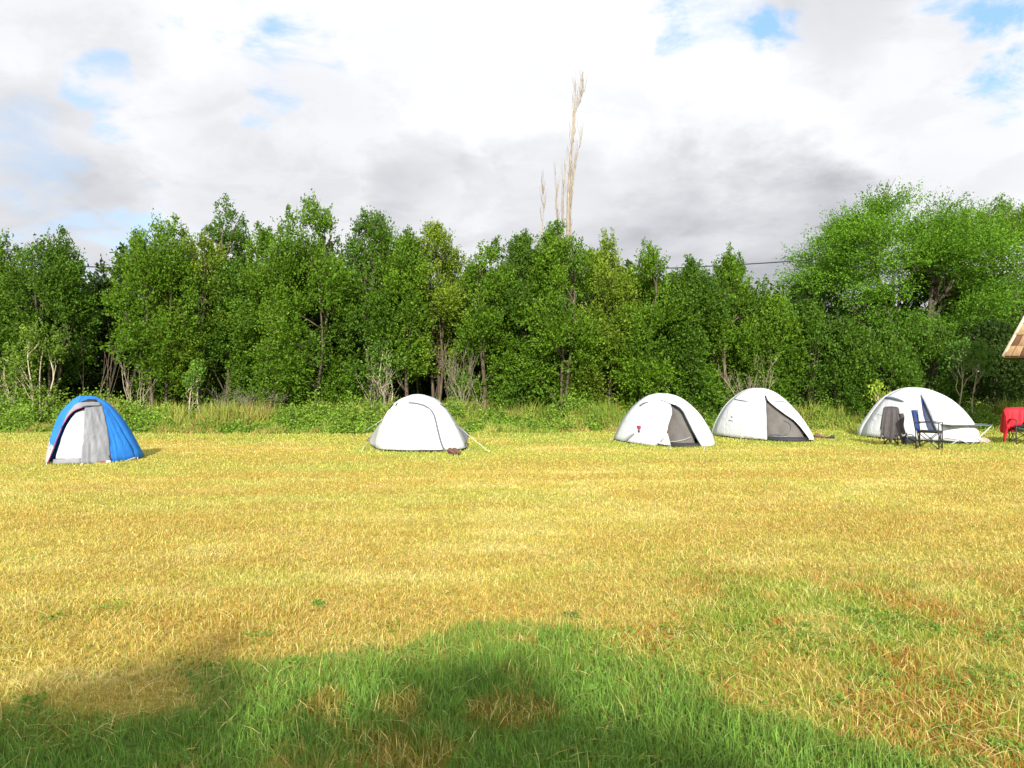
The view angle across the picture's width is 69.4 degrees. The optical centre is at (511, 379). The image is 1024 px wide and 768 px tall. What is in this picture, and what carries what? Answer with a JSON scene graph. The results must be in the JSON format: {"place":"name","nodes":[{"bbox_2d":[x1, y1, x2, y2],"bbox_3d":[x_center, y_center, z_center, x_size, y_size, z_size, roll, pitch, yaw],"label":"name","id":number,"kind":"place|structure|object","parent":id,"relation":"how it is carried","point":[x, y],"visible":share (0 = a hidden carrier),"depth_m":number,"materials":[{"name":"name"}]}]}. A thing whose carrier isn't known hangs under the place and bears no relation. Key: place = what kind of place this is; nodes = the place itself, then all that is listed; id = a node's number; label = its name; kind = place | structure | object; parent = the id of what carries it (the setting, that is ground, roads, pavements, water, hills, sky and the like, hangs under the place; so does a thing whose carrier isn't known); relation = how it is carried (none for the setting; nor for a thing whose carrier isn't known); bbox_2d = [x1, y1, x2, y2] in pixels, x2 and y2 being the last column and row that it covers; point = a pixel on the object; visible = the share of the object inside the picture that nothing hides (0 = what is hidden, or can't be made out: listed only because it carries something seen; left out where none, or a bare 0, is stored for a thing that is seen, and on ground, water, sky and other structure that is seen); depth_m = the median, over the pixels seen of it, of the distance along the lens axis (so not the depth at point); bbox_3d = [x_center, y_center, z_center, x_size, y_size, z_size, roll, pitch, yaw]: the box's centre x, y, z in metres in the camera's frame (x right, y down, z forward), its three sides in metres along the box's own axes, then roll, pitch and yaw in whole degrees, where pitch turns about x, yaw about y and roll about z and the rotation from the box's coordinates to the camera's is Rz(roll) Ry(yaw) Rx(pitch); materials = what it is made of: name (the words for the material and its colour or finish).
{"place":"outdoors","nodes":[
{"label":"outdoors","id":0,"kind":"place"},
{"bbox_2d":[199,381,290,412],"bbox_3d":[-8.340,0.813,23.338,2.712,1.674,2.612,0,0,-35],"label":"bare shrub","id":1,"kind":"object","parent":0,"point":[241,400],"visible":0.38,"depth_m":23.27,"materials":[{"name":"plant"}]},
{"bbox_2d":[0,387,1023,767],"bbox_3d":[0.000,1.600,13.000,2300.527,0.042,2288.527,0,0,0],"label":"ground","id":2,"kind":"structure","parent":0,"point":[594,601],"depth_m":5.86,"materials":[{"name":"plant"}]},
{"bbox_2d":[0,342,43,414],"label":"sapling","id":3,"kind":"object","parent":2,"relation":"on","point":[5,346],"visible":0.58,"depth_m":23.58,"materials":[{"name":"green plant"}]},
{"bbox_2d":[0,228,48,408],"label":"hedge tree","id":4,"kind":"object","parent":2,"relation":"on","point":[2,265],"visible":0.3,"depth_m":24.56,"materials":[{"name":"green plant"}]},
{"bbox_2d":[0,318,73,423],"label":"sapling","id":5,"kind":"object","parent":2,"relation":"on","point":[35,330],"visible":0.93,"depth_m":23.24,"materials":[{"name":"green plant"}]},
{"bbox_2d":[0,262,88,406],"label":"background tree","id":6,"kind":"object","parent":2,"relation":"on","point":[39,303],"visible":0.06,"depth_m":27.76,"materials":[{"name":"green plant"}]},
{"bbox_2d":[0,224,103,408],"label":"hedge tree","id":7,"kind":"object","parent":2,"relation":"on","point":[56,278],"visible":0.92,"depth_m":24.18,"materials":[{"name":"green plant"}]},
{"bbox_2d":[62,323,83,395],"bbox_3d":[-14.828,-0.552,25.008,0.752,4.391,0.267,0,0,0],"label":"thin trunk","id":8,"kind":"object","parent":2,"relation":"on","point":[83,362],"visible":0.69,"depth_m":24.98,"materials":[{"name":"brown plant"}]},
{"bbox_2d":[37,285,146,408],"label":"background tree","id":9,"kind":"object","parent":2,"relation":"on","point":[79,383],"visible":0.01,"depth_m":31.46,"materials":[{"name":"green plant"}]},
{"bbox_2d":[45,396,143,464],"bbox_3d":[-8.077,0.987,14.556,1.193,1.328,2.026,0,0,26],"label":"dome tent","id":10,"kind":"object","parent":2,"relation":"on","point":[90,429],"visible":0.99,"depth_m":14.08,"materials":[{"name":"blue fabric"}]},
{"bbox_2d":[56,409,84,458],"bbox_3d":[-8.242,1.027,13.893,0.287,0.931,0.530,0,0,43],"label":"inner door","id":11,"kind":"structure","parent":10,"relation":"in","point":[70,447],"depth_m":13.89,"materials":[{"name":"white fabric"}]},
{"bbox_2d":[41,261,153,408],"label":"background tree","id":12,"kind":"object","parent":2,"relation":"on","point":[92,381],"visible":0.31,"depth_m":27.35,"materials":[{"name":"green plant"}]},
{"bbox_2d":[99,334,112,397],"bbox_3d":[-14.184,-0.009,25.956,0.352,3.302,0.466,0,0,38],"label":"thin trunk","id":13,"kind":"object","parent":2,"relation":"on","point":[110,370],"visible":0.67,"depth_m":25.97,"materials":[{"name":"brown plant"}]},
{"bbox_2d":[98,346,115,397],"bbox_3d":[-13.923,0.239,25.297,0.726,2.809,0.308,0,0,-22],"label":"thin trunk","id":14,"kind":"object","parent":2,"relation":"on","point":[102,383],"visible":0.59,"depth_m":25.22,"materials":[{"name":"brown plant"}]},
{"bbox_2d":[107,350,121,401],"bbox_3d":[-13.552,0.207,25.200,0.401,2.873,0.817,0,0,-36],"label":"thin trunk","id":15,"kind":"object","parent":2,"relation":"on","point":[112,379],"visible":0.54,"depth_m":25.30,"materials":[{"name":"brown plant"}]},
{"bbox_2d":[107,316,122,396],"bbox_3d":[-14.086,-0.410,26.023,0.836,4.107,0.408,0,0,12],"label":"thin trunk","id":16,"kind":"object","parent":2,"relation":"on","point":[113,357],"visible":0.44,"depth_m":26.06,"materials":[{"name":"brown plant"}]},
{"bbox_2d":[124,312,138,411],"bbox_3d":[-12.944,-0.778,24.898,0.398,4.841,0.990,0,0,0],"label":"thin trunk","id":17,"kind":"object","parent":2,"relation":"on","point":[128,380],"visible":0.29,"depth_m":25.07,"materials":[{"name":"brown plant"}]},
{"bbox_2d":[127,305,148,406],"bbox_3d":[-13.201,-0.475,26.062,0.983,4.241,0.175,0,0,8],"label":"thin trunk","id":18,"kind":"object","parent":2,"relation":"on","point":[134,376],"visible":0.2,"depth_m":26.02,"materials":[{"name":"brown plant"}]},
{"bbox_2d":[119,363,162,406],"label":"bare shrub","id":19,"kind":"object","parent":2,"relation":"on","point":[127,393],"visible":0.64,"depth_m":24.45,"materials":[{"name":"grey plant"}]},
{"bbox_2d":[78,237,204,412],"bbox_3d":[-14.636,-1.975,29.126,4.908,7.317,4.898,0,0,26],"label":"background tree","id":20,"kind":"object","parent":2,"relation":"on","point":[100,283],"visible":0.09,"depth_m":27.70,"materials":[{"name":"green plant"}]},
{"bbox_2d":[96,208,218,408],"bbox_3d":[-11.523,-1.987,24.384,3.632,7.289,4.073,0,0,0],"label":"hedge tree","id":21,"kind":"object","parent":2,"relation":"on","point":[155,253],"visible":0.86,"depth_m":23.70,"materials":[{"name":"green plant"}]},
{"bbox_2d":[172,323,180,407],"bbox_3d":[-11.873,-0.292,26.368,0.377,3.870,0.578,0,0,0],"label":"thin trunk","id":22,"kind":"object","parent":2,"relation":"on","point":[173,399],"visible":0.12,"depth_m":26.16,"materials":[{"name":"brown plant"}]},
{"bbox_2d":[134,302,218,408],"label":"background tree","id":23,"kind":"object","parent":2,"relation":"on","point":[177,393],"depth_m":31.18,"materials":[{"name":"green plant"}]},
{"bbox_2d":[114,244,264,410],"bbox_3d":[-12.029,-1.824,28.611,5.312,7.018,5.381,0,0,27],"label":"background tree","id":24,"kind":"object","parent":2,"relation":"on","point":[222,372],"visible":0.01,"depth_m":27.77,"materials":[{"name":"green plant"}]},
{"bbox_2d":[141,223,241,414],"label":"hedge tree","id":25,"kind":"object","parent":2,"relation":"on","point":[164,296],"visible":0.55,"depth_m":24.68,"materials":[{"name":"green plant"}]},
{"bbox_2d":[178,358,215,415],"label":"sapling","id":26,"kind":"object","parent":2,"relation":"on","point":[198,369],"visible":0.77,"depth_m":23.09,"materials":[{"name":"green plant"}]},
{"bbox_2d":[186,193,268,409],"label":"hedge tree","id":27,"kind":"object","parent":2,"relation":"on","point":[224,236],"visible":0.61,"depth_m":25.28,"materials":[{"name":"green plant"}]},
{"bbox_2d":[193,248,314,410],"bbox_3d":[-9.652,-1.810,29.004,5.116,6.984,4.934,0,0,37],"label":"background tree","id":28,"kind":"object","parent":2,"relation":"on","point":[218,391],"visible":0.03,"depth_m":28.19,"materials":[{"name":"green plant"}]},
{"bbox_2d":[204,312,320,408],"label":"background tree","id":29,"kind":"object","parent":2,"relation":"on","point":[268,373],"depth_m":31.96,"materials":[{"name":"green plant"}]},
{"bbox_2d":[216,220,313,413],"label":"hedge tree","id":30,"kind":"object","parent":2,"relation":"on","point":[252,283],"visible":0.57,"depth_m":24.22,"materials":[{"name":"green plant"}]},
{"bbox_2d":[241,188,369,413],"bbox_3d":[-6.727,-2.295,24.182,3.905,7.906,3.933,0,0,0],"label":"hedge tree","id":31,"kind":"object","parent":2,"relation":"on","point":[289,260],"visible":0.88,"depth_m":23.56,"materials":[{"name":"green plant"}]},
{"bbox_2d":[259,235,386,412],"bbox_3d":[-7.182,-1.965,28.533,5.139,7.285,5.210,0,0,0],"label":"background tree","id":32,"kind":"object","parent":2,"relation":"on","point":[315,319],"visible":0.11,"depth_m":27.57,"materials":[{"name":"green plant"}]},
{"bbox_2d":[308,321,396,405],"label":"background tree","id":33,"kind":"object","parent":2,"relation":"on","point":[365,380],"depth_m":32.37,"materials":[{"name":"green plant"}]},
{"bbox_2d":[326,205,404,411],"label":"hedge tree","id":34,"kind":"object","parent":2,"relation":"on","point":[381,233],"visible":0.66,"depth_m":24.49,"materials":[{"name":"green plant"}]},
{"bbox_2d":[320,243,437,408],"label":"background tree","id":35,"kind":"object","parent":2,"relation":"on","point":[355,335],"visible":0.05,"depth_m":28.02,"materials":[{"name":"green plant"}]},
{"bbox_2d":[356,363,402,408],"bbox_3d":[-4.354,0.417,24.033,1.593,2.456,1.143,0,0,0],"label":"bare shrub","id":36,"kind":"object","parent":2,"relation":"on","point":[377,391],"visible":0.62,"depth_m":23.96,"materials":[{"name":"grey plant"}]},
{"bbox_2d":[358,336,408,405],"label":"sapling","id":37,"kind":"object","parent":2,"relation":"on","point":[375,349],"visible":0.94,"depth_m":23.52,"materials":[{"name":"green plant"}]},
{"bbox_2d":[360,224,440,396],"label":"hedge tree","id":38,"kind":"object","parent":2,"relation":"on","point":[407,255],"visible":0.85,"depth_m":23.99,"materials":[{"name":"green plant"}]},
{"bbox_2d":[355,394,489,452],"bbox_3d":[-2.357,0.998,17.827,2.724,1.307,4.496,0,0,-15],"label":"dome tent","id":39,"kind":"object","parent":2,"relation":"on","point":[420,422],"visible":0.97,"depth_m":16.38,"materials":[{"name":"white fabric"}]},
{"bbox_2d":[382,255,480,407],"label":"background tree","id":40,"kind":"object","parent":2,"relation":"on","point":[401,391],"visible":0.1,"depth_m":27.42,"materials":[{"name":"green plant"}]},
{"bbox_2d":[390,217,478,401],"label":"hedge tree","id":41,"kind":"object","parent":2,"relation":"on","point":[447,300],"visible":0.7,"depth_m":24.96,"materials":[{"name":"green plant"}]},
{"bbox_2d":[433,332,438,398],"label":"thin trunk","id":42,"kind":"object","parent":2,"relation":"on","point":[437,360],"visible":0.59,"depth_m":25.70,"materials":[{"name":"brown plant"}]},
{"bbox_2d":[393,279,488,399],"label":"background tree","id":43,"kind":"object","parent":2,"relation":"on","point":[424,385],"depth_m":32.23,"materials":[{"name":"green plant"}]},
{"bbox_2d":[447,448,455,454],"bbox_3d":[-1.277,1.528,15.696,0.113,0.144,0.278,0,0,-30],"label":"hiking shoe","id":44,"kind":"object","parent":2,"relation":"on","point":[451,451],"visible":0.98,"depth_m":15.65,"materials":[{"name":"brown leather"}]},
{"bbox_2d":[452,448,461,454],"bbox_3d":[-1.176,1.528,15.696,0.113,0.144,0.278,0,0,-40],"label":"hiking shoe","id":45,"kind":"object","parent":2,"relation":"on","point":[457,451],"visible":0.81,"depth_m":15.62,"materials":[{"name":"brown leather"}]},
{"bbox_2d":[438,340,479,406],"bbox_3d":[-1.750,0.130,24.163,1.435,3.032,2.155,0,0,0],"label":"bare shrub","id":46,"kind":"object","parent":2,"relation":"on","point":[454,376],"visible":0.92,"depth_m":24.29,"materials":[{"name":"plant"}]},
{"bbox_2d":[444,376,484,410],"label":"bare shrub","id":47,"kind":"object","parent":2,"relation":"on","point":[473,394],"visible":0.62,"depth_m":23.83,"materials":[{"name":"grey plant"}]},
{"bbox_2d":[424,264,525,409],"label":"background tree","id":48,"kind":"object","parent":2,"relation":"on","point":[477,368],"visible":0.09,"depth_m":27.85,"materials":[{"name":"green plant"}]},
{"bbox_2d":[446,234,532,413],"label":"hedge tree","id":49,"kind":"object","parent":2,"relation":"on","point":[484,285],"visible":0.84,"depth_m":24.35,"materials":[{"name":"green plant"}]},
{"bbox_2d":[0,597,1023,767],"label":"weeds","id":50,"kind":"object","parent":2,"relation":"on","point":[321,601],"visible":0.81,"depth_m":3.85,"materials":[{"name":"green plant"}]},
{"bbox_2d":[0,377,1023,435],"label":"undergrowth","id":51,"kind":"object","parent":2,"relation":"on","point":[355,418],"visible":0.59,"depth_m":22.71,"materials":[{"name":"green plant"}]},
{"bbox_2d":[452,254,573,411],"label":"background tree","id":52,"kind":"object","parent":2,"relation":"on","point":[566,304],"visible":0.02,"depth_m":27.76,"materials":[{"name":"green plant"}]},
{"bbox_2d":[482,228,563,412],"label":"hedge tree","id":53,"kind":"object","parent":2,"relation":"on","point":[520,254],"visible":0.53,"depth_m":24.35,"materials":[{"name":"green plant"}]},
{"bbox_2d":[505,219,608,417],"bbox_3d":[1.612,-1.833,24.320,3.325,6.972,3.278,0,0,17],"label":"hedge tree","id":54,"kind":"object","parent":2,"relation":"on","point":[555,246],"visible":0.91,"depth_m":23.83,"materials":[{"name":"green plant"}]},
{"bbox_2d":[519,248,639,410],"bbox_3d":[2.621,-1.752,29.080,5.465,6.866,5.103,0,0,41],"label":"background tree","id":55,"kind":"object","parent":2,"relation":"on","point":[567,295],"visible":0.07,"depth_m":27.91,"materials":[{"name":"green plant"}]},
{"bbox_2d":[554,227,649,412],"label":"hedge tree","id":56,"kind":"object","parent":2,"relation":"on","point":[608,291],"visible":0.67,"depth_m":24.11,"materials":[{"name":"green plant"}]},
{"bbox_2d":[574,258,695,404],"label":"background tree","id":57,"kind":"object","parent":2,"relation":"on","point":[628,262],"visible":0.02,"depth_m":27.66,"materials":[{"name":"green plant"}]},
{"bbox_2d":[598,239,708,409],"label":"hedge tree","id":58,"kind":"object","parent":2,"relation":"on","point":[650,284],"visible":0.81,"depth_m":23.73,"materials":[{"name":"green plant"}]},
{"bbox_2d":[612,393,715,448],"bbox_3d":[3.755,1.002,18.465,2.309,1.299,3.235,0,0,0],"label":"dome tent","id":59,"kind":"object","parent":2,"relation":"on","point":[664,419],"visible":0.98,"depth_m":17.89,"materials":[{"name":"white fabric"}]},
{"bbox_2d":[667,404,694,442],"bbox_3d":[3.971,1.071,17.775,0.431,1.032,0.940,0,0,-44],"label":"mesh door","id":60,"kind":"structure","parent":59,"relation":"in","point":[679,428],"depth_m":17.69,"materials":[{"name":"fabric"}]},
{"bbox_2d":[647,254,733,419],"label":"hedge tree","id":61,"kind":"object","parent":2,"relation":"on","point":[696,286],"visible":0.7,"depth_m":23.93,"materials":[{"name":"green plant"}]},
{"bbox_2d":[638,259,753,410],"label":"background tree","id":62,"kind":"object","parent":2,"relation":"on","point":[700,336],"visible":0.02,"depth_m":27.50,"materials":[{"name":"green plant"}]},
{"bbox_2d":[689,279,758,387],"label":"background tree","id":63,"kind":"object","parent":2,"relation":"on","point":[756,282],"depth_m":31.25,"materials":[{"name":"green plant"}]},
{"bbox_2d":[687,241,769,412],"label":"hedge tree","id":64,"kind":"object","parent":2,"relation":"on","point":[732,272],"visible":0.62,"depth_m":24.66,"materials":[{"name":"green plant"}]},
{"bbox_2d":[718,353,777,398],"bbox_3d":[7.637,0.351,24.121,1.959,2.592,1.782,0,0,16],"label":"bare shrub","id":65,"kind":"object","parent":2,"relation":"on","point":[752,380],"visible":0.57,"depth_m":23.94,"materials":[{"name":"grey plant"}]},
{"bbox_2d":[691,278,808,396],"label":"background tree","id":66,"kind":"object","parent":2,"relation":"on","point":[752,292],"visible":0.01,"depth_m":27.61,"materials":[{"name":"green plant"}]},
{"bbox_2d":[711,388,814,441],"bbox_3d":[6.754,0.945,20.126,2.272,1.413,3.032,0,0,0],"label":"dome tent","id":67,"kind":"object","parent":2,"relation":"on","point":[757,414],"visible":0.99,"depth_m":19.40,"materials":[{"name":"white fabric"}]},
{"bbox_2d":[766,401,803,436],"bbox_3d":[6.947,1.038,19.074,1.104,1.125,0.453,0,0,43],"label":"mesh door","id":68,"kind":"structure","parent":67,"relation":"in","point":[776,423],"depth_m":19.03,"materials":[{"name":"fabric"}]},
{"bbox_2d":[718,274,813,405],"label":"hedge tree","id":69,"kind":"object","parent":2,"relation":"on","point":[772,321],"visible":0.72,"depth_m":24.39,"materials":[{"name":"green plant"}]},
{"bbox_2d":[758,287,859,403],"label":"background tree","id":70,"kind":"object","parent":2,"relation":"on","point":[810,295],"visible":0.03,"depth_m":27.50,"materials":[{"name":"green plant"}]},
{"bbox_2d":[768,297,849,413],"bbox_3d":[9.915,-0.558,24.744,2.814,4.427,2.546,0,0,-25],"label":"bush","id":71,"kind":"object","parent":2,"relation":"on","point":[811,312],"visible":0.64,"depth_m":24.37,"materials":[{"name":"green plant"}]},
{"bbox_2d":[769,283,858,400],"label":"background tree","id":72,"kind":"object","parent":2,"relation":"on","point":[829,308],"visible":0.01,"depth_m":32.46,"materials":[{"name":"green plant"}]},
{"bbox_2d":[815,433,825,438],"bbox_3d":[8.322,1.531,19.967,0.265,0.137,0.108,0,0,20],"label":"walking shoe","id":73,"kind":"object","parent":2,"relation":"on","point":[817,435],"visible":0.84,"depth_m":19.95,"materials":[{"name":"brown leather"}]},
{"bbox_2d":[825,435,834,439],"bbox_3d":[8.451,1.542,19.654,0.225,0.116,0.092,0,0,10],"label":"dark shoe","id":74,"kind":"object","parent":2,"relation":"on","point":[830,437],"visible":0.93,"depth_m":19.62,"materials":[{"name":"rubber"}]},
{"bbox_2d":[804,314,889,418],"bbox_3d":[11.064,-0.242,24.287,2.713,3.797,2.832,0,0,0],"label":"bush","id":75,"kind":"object","parent":2,"relation":"on","point":[848,332],"visible":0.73,"depth_m":23.71,"materials":[{"name":"green plant"}]},
{"bbox_2d":[863,378,891,410],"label":"sapling","id":76,"kind":"object","parent":2,"relation":"on","point":[876,391],"visible":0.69,"depth_m":23.17,"materials":[{"name":"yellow plant"}]},
{"bbox_2d":[836,325,929,411],"bbox_3d":[12.073,-0.058,23.978,2.772,3.439,2.639,0,0,42],"label":"bush","id":77,"kind":"object","parent":2,"relation":"on","point":[902,373],"visible":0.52,"depth_m":23.53,"materials":[{"name":"green plant"}]},
{"bbox_2d":[884,437,898,444],"bbox_3d":[9.273,1.159,18.097,0.363,0.882,0.614,0,0,27],"label":"camp chair","id":78,"kind":"object","parent":2,"relation":"on","point":[897,443],"visible":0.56,"depth_m":18.00,"materials":[{"name":"black metal"}]},
{"bbox_2d":[880,406,905,443],"bbox_3d":[9.178,1.103,17.831,0.568,0.898,0.341,0,0,27],"label":"jacket","id":79,"kind":"object","parent":78,"relation":"hanging from","point":[892,423],"visible":1,"depth_m":17.76,"materials":[{"name":"grey fabric"}]},
{"bbox_2d":[771,175,1023,387],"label":"locust tree","id":80,"kind":"object","parent":2,"relation":"on","point":[847,237],"visible":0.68,"depth_m":27.34,"materials":[{"name":"green plant"}]},
{"bbox_2d":[9,241,1006,272],"bbox_3d":[-4.252,-6.560,31.200,90.699,4.125,0.052,0,0,0],"label":"overhead wire","id":81,"kind":"object","parent":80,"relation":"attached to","point":[661,268],"visible":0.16,"depth_m":31.18,"materials":[{"name":"black metal"}]},
{"bbox_2d":[835,281,965,399],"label":"background tree","id":82,"kind":"object","parent":2,"relation":"on","point":[901,304],"visible":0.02,"depth_m":32.66,"materials":[{"name":"green plant"}]},
{"bbox_2d":[901,434,916,443],"bbox_3d":[9.762,1.473,18.187,0.300,0.243,0.200,0,0,-5],"label":"cool bag","id":83,"kind":"object","parent":2,"relation":"on","point":[911,439],"visible":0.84,"depth_m":18.09,"materials":[{"name":"fabric"}]},
{"bbox_2d":[857,387,980,444],"bbox_3d":[10.544,0.932,19.844,1.501,1.438,3.881,0,0,-27],"label":"dome tent","id":84,"kind":"object","parent":2,"relation":"on","point":[929,405],"visible":0.82,"depth_m":18.84,"materials":[{"name":"white fabric"}]},
{"bbox_2d":[922,399,935,429],"bbox_3d":[10.509,0.904,18.778,0.215,0.902,0.700,0,0,-7],"label":"mesh door","id":85,"kind":"structure","parent":84,"relation":"in","point":[931,426],"depth_m":18.75,"materials":[{"name":"fabric"}]},
{"bbox_2d":[911,410,943,449],"bbox_3d":[9.534,1.159,17.015,0.614,0.882,0.483,0,0,40],"label":"camp chair","id":86,"kind":"object","parent":2,"relation":"on","point":[915,417],"visible":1,"depth_m":16.98,"materials":[{"name":"blue metal"}]},
{"bbox_2d":[884,316,972,410],"bbox_3d":[13.716,-0.232,24.826,3.070,3.782,2.833,0,0,0],"label":"bush","id":87,"kind":"object","parent":2,"relation":"on","point":[928,348],"visible":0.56,"depth_m":24.41,"materials":[{"name":"green plant"}]},
{"bbox_2d":[891,192,1023,410],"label":"locust tree","id":88,"kind":"object","parent":2,"relation":"on","point":[1019,214],"visible":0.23,"depth_m":29.62,"materials":[{"name":"green plant"}]},
{"bbox_2d":[940,424,992,444],"bbox_3d":[11.207,1.362,18.307,1.056,0.491,0.550,0,0,0],"label":"camp table","id":89,"kind":"object","parent":2,"relation":"on","point":[968,434],"visible":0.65,"depth_m":18.05,"materials":[{"name":"metal"}]},
{"bbox_2d":[934,333,1005,415],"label":"sapling","id":90,"kind":"object","parent":2,"relation":"on","point":[973,349],"visible":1,"depth_m":23.34,"materials":[{"name":"green plant"}]},
{"bbox_2d":[927,289,1023,411],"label":"background tree","id":91,"kind":"object","parent":2,"relation":"on","point":[979,394],"visible":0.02,"depth_m":31.28,"materials":[{"name":"green plant"}]},
{"bbox_2d":[938,314,1023,411],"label":"bush","id":92,"kind":"object","parent":2,"relation":"on","point":[989,333],"visible":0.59,"depth_m":25.58,"materials":[{"name":"green plant"}]},
{"bbox_2d":[979,437,990,443],"bbox_3d":[11.626,1.513,18.364,0.478,0.173,0.296,0,0,0],"label":"cloth bundle","id":93,"kind":"object","parent":2,"relation":"on","point":[987,440],"visible":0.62,"depth_m":18.26,"materials":[{"name":"fabric"}]},
{"bbox_2d":[985,304,1023,408],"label":"bush","id":94,"kind":"object","parent":2,"relation":"on","point":[1020,318],"visible":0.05,"depth_m":26.80,"materials":[{"name":"green plant"}]},
{"bbox_2d":[1002,316,1023,359],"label":"shelter","id":95,"kind":"object","parent":2,"relation":"on","point":[1014,350],"visible":1,"depth_m":19.97,"materials":[{"name":"brown wood"}]},
{"bbox_2d":[1002,244,1023,317],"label":"locust tree","id":96,"kind":"object","parent":2,"relation":"on","point":[1021,286],"visible":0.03,"depth_m":30.97,"materials":[{"name":"green plant"}]},
{"bbox_2d":[1009,418,1023,443],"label":"camp chair","id":97,"kind":"object","parent":2,"relation":"on","point":[1016,426],"visible":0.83,"depth_m":18.34,"materials":[{"name":"black metal"}]},
{"bbox_2d":[1000,407,1023,441],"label":"blanket","id":98,"kind":"object","parent":97,"relation":"on","point":[1008,423],"visible":0.97,"depth_m":18.45,"materials":[{"name":"red fabric"}]},
{"bbox_2d":[0,0,1023,371],"label":"sky","id":99,"kind":"structure","parent":0,"point":[708,125],"materials":[{"name":"white"}]},
{"bbox_2d":[539,171,546,248],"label":"bare poplar","id":100,"kind":"object","parent":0,"point":[543,189],"visible":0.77,"depth_m":31.97,"materials":[{"name":"beige plant"}]},
{"bbox_2d":[554,166,561,219],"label":"bare poplar","id":101,"kind":"object","parent":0,"point":[556,211],"visible":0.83,"depth_m":31.96,"materials":[{"name":"beige plant"}]},
{"bbox_2d":[561,67,588,366],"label":"bare poplar","id":102,"kind":"object","parent":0,"point":[569,196],"visible":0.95,"depth_m":31.97,"materials":[{"name":"beige plant"}]}
]}

